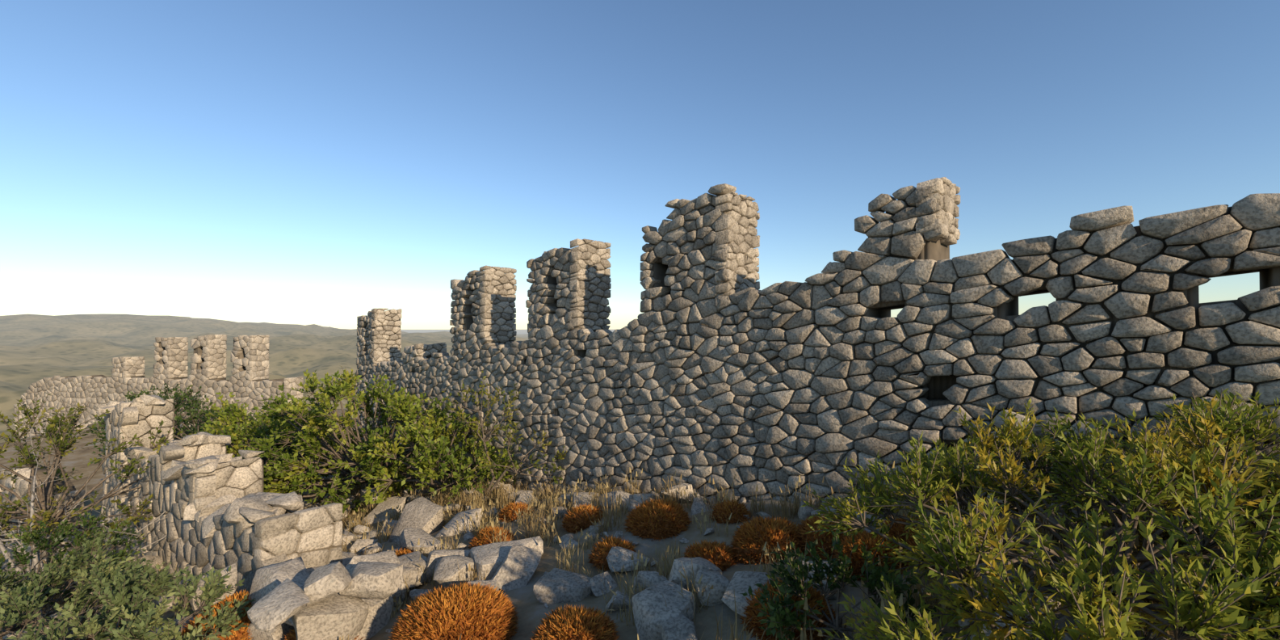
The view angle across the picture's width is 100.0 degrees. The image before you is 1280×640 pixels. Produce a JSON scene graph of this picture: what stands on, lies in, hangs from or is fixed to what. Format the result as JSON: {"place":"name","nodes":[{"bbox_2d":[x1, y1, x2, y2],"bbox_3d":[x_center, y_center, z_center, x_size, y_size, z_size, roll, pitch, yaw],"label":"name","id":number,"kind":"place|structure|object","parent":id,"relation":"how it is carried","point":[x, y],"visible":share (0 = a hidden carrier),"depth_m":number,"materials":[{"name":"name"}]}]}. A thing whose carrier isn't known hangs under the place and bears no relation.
{"place":"outdoors","nodes":[
{"label":"outdoors","id":0,"kind":"place"},
{"bbox_2d":[12,334,303,438],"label":"castle wall","id":1,"kind":"structure","parent":0,"point":[96,390],"depth_m":25.34,"materials":[{"name":"grey stone"}]},
{"bbox_2d":[96,398,342,595],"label":"ruined wall","id":2,"kind":"structure","parent":0,"point":[245,545],"depth_m":6.24,"materials":[{"name":"grey stone"}]},
{"bbox_2d":[0,313,1233,639],"bbox_3d":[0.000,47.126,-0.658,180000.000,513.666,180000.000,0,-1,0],"label":"ground","id":3,"kind":"structure","parent":0,"point":[35,347],"depth_m":1790.62,"materials":[{"name":"brown soil"}]},
{"bbox_2d":[0,465,85,563],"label":"stone wall","id":4,"kind":"structure","parent":3,"relation":"on","point":[19,487],"depth_m":9.74,"materials":[{"name":"stone"}]},
{"bbox_2d":[0,525,121,639],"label":"shrub","id":5,"kind":"object","parent":3,"relation":"on","point":[58,574],"visible":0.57,"depth_m":4.99,"materials":[{"name":"green plant"}]},
{"bbox_2d":[0,506,144,613],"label":"shrub","id":6,"kind":"object","parent":3,"relation":"on","point":[41,544],"visible":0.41,"depth_m":5.76,"materials":[{"name":"green plant"}]},
{"bbox_2d":[0,403,179,609],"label":"dead shrub branches","id":7,"kind":"object","parent":3,"relation":"on","point":[35,560],"visible":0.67,"depth_m":6.30,"materials":[{"name":"grey plant"}]},
{"bbox_2d":[0,391,182,586],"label":"yellow bush","id":8,"kind":"object","parent":3,"relation":"on","point":[63,444],"visible":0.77,"depth_m":7.13,"materials":[{"name":"green plant"}]},
{"bbox_2d":[0,551,198,639],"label":"shrub","id":9,"kind":"object","parent":3,"relation":"on","point":[107,571],"visible":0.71,"depth_m":4.35,"materials":[{"name":"green plant"}]},
{"bbox_2d":[19,565,255,639],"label":"shrub","id":10,"kind":"object","parent":3,"relation":"on","point":[123,608],"visible":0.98,"depth_m":3.71,"materials":[{"name":"green plant"}]},
{"bbox_2d":[83,379,222,445],"bbox_3d":[-14.523,3.122,16.467,4.303,2.389,3.122,0,-1,12],"label":"dark bush","id":11,"kind":"object","parent":3,"relation":"on","point":[102,425],"visible":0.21,"depth_m":16.23,"materials":[{"name":"green plant"}]},
{"bbox_2d":[90,391,302,465],"bbox_3d":[-11.041,3.043,14.197,4.186,2.341,4.648,-1,-1,34],"label":"dark bush","id":12,"kind":"object","parent":3,"relation":"on","point":[195,410],"visible":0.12,"depth_m":13.96,"materials":[{"name":"green plant"}]},
{"bbox_2d":[172,588,251,639],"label":"cushion plant","id":13,"kind":"object","parent":3,"relation":"on","point":[241,633],"visible":0.19,"depth_m":3.96,"materials":[{"name":"orange plant"}]},
{"bbox_2d":[226,403,354,476],"bbox_3d":[-8.246,2.957,12.871,3.131,2.054,2.779,0,-1,20],"label":"dark bush","id":14,"kind":"object","parent":3,"relation":"on","point":[289,448],"visible":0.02,"depth_m":12.19,"materials":[{"name":"green plant"}]},
{"bbox_2d":[284,629,372,639],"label":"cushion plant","id":15,"kind":"object","parent":3,"relation":"on","point":[291,635],"visible":0.06,"depth_m":3.73,"materials":[{"name":"orange plant"}]},
{"bbox_2d":[187,365,519,517],"bbox_3d":[-5.628,2.183,9.920,8.763,2.671,3.547,0,-1,25],"label":"lentisk bush","id":16,"kind":"object","parent":3,"relation":"on","point":[317,438],"visible":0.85,"depth_m":8.65,"materials":[{"name":"green plant"}]},
{"bbox_2d":[394,547,412,556],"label":"cushion plant","id":17,"kind":"object","parent":3,"relation":"on","point":[401,551],"visible":0.2,"depth_m":5.38,"materials":[{"name":"orange plant"}]},
{"bbox_2d":[389,580,519,639],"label":"cushion plant","id":18,"kind":"object","parent":3,"relation":"on","point":[474,610],"visible":1,"depth_m":3.45,"materials":[{"name":"orange plant"}]},
{"bbox_2d":[466,524,515,548],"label":"cushion plant","id":19,"kind":"object","parent":3,"relation":"on","point":[481,538],"visible":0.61,"depth_m":5.43,"materials":[{"name":"orange plant"}]},
{"bbox_2d":[440,370,572,495],"bbox_3d":[-1.942,1.652,7.526,1.989,1.807,1.118,0,-1,28],"label":"shrub","id":20,"kind":"object","parent":3,"relation":"on","point":[492,430],"visible":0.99,"depth_m":7.56,"materials":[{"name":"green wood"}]},
{"bbox_2d":[497,500,535,522],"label":"cushion plant","id":21,"kind":"object","parent":3,"relation":"on","point":[508,511],"visible":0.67,"depth_m":6.31,"materials":[{"name":"orange plant"}]},
{"bbox_2d":[530,603,620,639],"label":"cushion plant","id":22,"kind":"object","parent":3,"relation":"on","point":[570,623],"visible":1,"depth_m":3.18,"materials":[{"name":"orange plant"}]},
{"bbox_2d":[561,502,606,533],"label":"cushion plant","id":23,"kind":"object","parent":3,"relation":"on","point":[577,518],"visible":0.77,"depth_m":5.52,"materials":[{"name":"orange plant"}]},
{"bbox_2d":[587,534,635,570],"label":"cushion plant","id":24,"kind":"object","parent":3,"relation":"on","point":[599,555],"visible":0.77,"depth_m":4.44,"materials":[{"name":"orange plant"}]},
{"bbox_2d":[1,394,1266,639],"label":"rocks","id":25,"kind":"object","parent":3,"relation":"on","point":[352,594],"visible":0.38,"depth_m":4.20,"materials":[{"name":"stone"}]},
{"bbox_2d":[0,460,1276,639],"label":"dry grass tufts","id":26,"kind":"object","parent":3,"relation":"on","point":[664,568],"visible":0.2,"depth_m":5.15,"materials":[{"name":"beige plant"}]},
{"bbox_2d":[623,496,692,541],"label":"cushion plant","id":27,"kind":"object","parent":3,"relation":"on","point":[656,519],"visible":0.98,"depth_m":4.80,"materials":[{"name":"orange plant"}]},
{"bbox_2d":[679,538,737,570],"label":"cushion plant","id":28,"kind":"object","parent":3,"relation":"on","point":[719,555],"visible":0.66,"depth_m":4.03,"materials":[{"name":"orange plant"}]},
{"bbox_2d":[708,498,751,524],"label":"cushion plant","id":29,"kind":"object","parent":3,"relation":"on","point":[735,509],"visible":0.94,"depth_m":4.83,"materials":[{"name":"brown plant"}]},
{"bbox_2d":[729,514,809,564],"bbox_3d":[1.006,1.755,4.103,0.689,0.525,0.687,0,-1,0],"label":"cushion plant","id":30,"kind":"object","parent":3,"relation":"on","point":[749,539],"visible":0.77,"depth_m":3.98,"materials":[{"name":"orange plant"}]},
{"bbox_2d":[737,576,835,639],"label":"cushion plant","id":31,"kind":"object","parent":3,"relation":"on","point":[753,611],"visible":0.4,"depth_m":2.91,"materials":[{"name":"orange plant"}]},
{"bbox_2d":[793,512,860,560],"bbox_3d":[1.418,1.662,3.993,0.610,0.457,0.631,0,-1,0],"label":"cushion plant","id":32,"kind":"object","parent":3,"relation":"on","point":[803,527],"visible":0.3,"depth_m":3.89,"materials":[{"name":"orange plant"}]},
{"bbox_2d":[738,528,947,639],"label":"shrub","id":33,"kind":"object","parent":3,"relation":"on","point":[778,617],"visible":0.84,"depth_m":2.74,"materials":[{"name":"green plant"}]},
{"bbox_2d":[830,528,910,581],"bbox_3d":[1.545,1.598,3.532,0.572,0.429,0.571,0,-1,0],"label":"cushion plant","id":34,"kind":"object","parent":3,"relation":"on","point":[857,560],"visible":0.38,"depth_m":3.45,"materials":[{"name":"orange plant"}]},
{"bbox_2d":[877,512,938,541],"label":"cushion plant","id":35,"kind":"object","parent":3,"relation":"on","point":[896,530],"visible":0.2,"depth_m":3.69,"materials":[{"name":"orange plant"}]},
{"bbox_2d":[903,530,957,571],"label":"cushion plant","id":36,"kind":"object","parent":3,"relation":"on","point":[911,542],"visible":0.15,"depth_m":3.38,"materials":[{"name":"orange plant"}]},
{"bbox_2d":[801,387,1279,639],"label":"olive bush","id":37,"kind":"object","parent":3,"relation":"on","point":[1235,593],"visible":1,"depth_m":2.19,"materials":[{"name":"green plant"}]},
{"bbox_2d":[0,0,1279,329],"label":"sky","id":38,"kind":"structure","parent":0,"point":[328,163],"materials":[{"name":"blue"}]},
{"bbox_2d":[347,176,1279,529],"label":"castle wall","id":39,"kind":"structure","parent":0,"point":[727,230],"depth_m":4.80,"materials":[{"name":"grey stone"}]}
]}

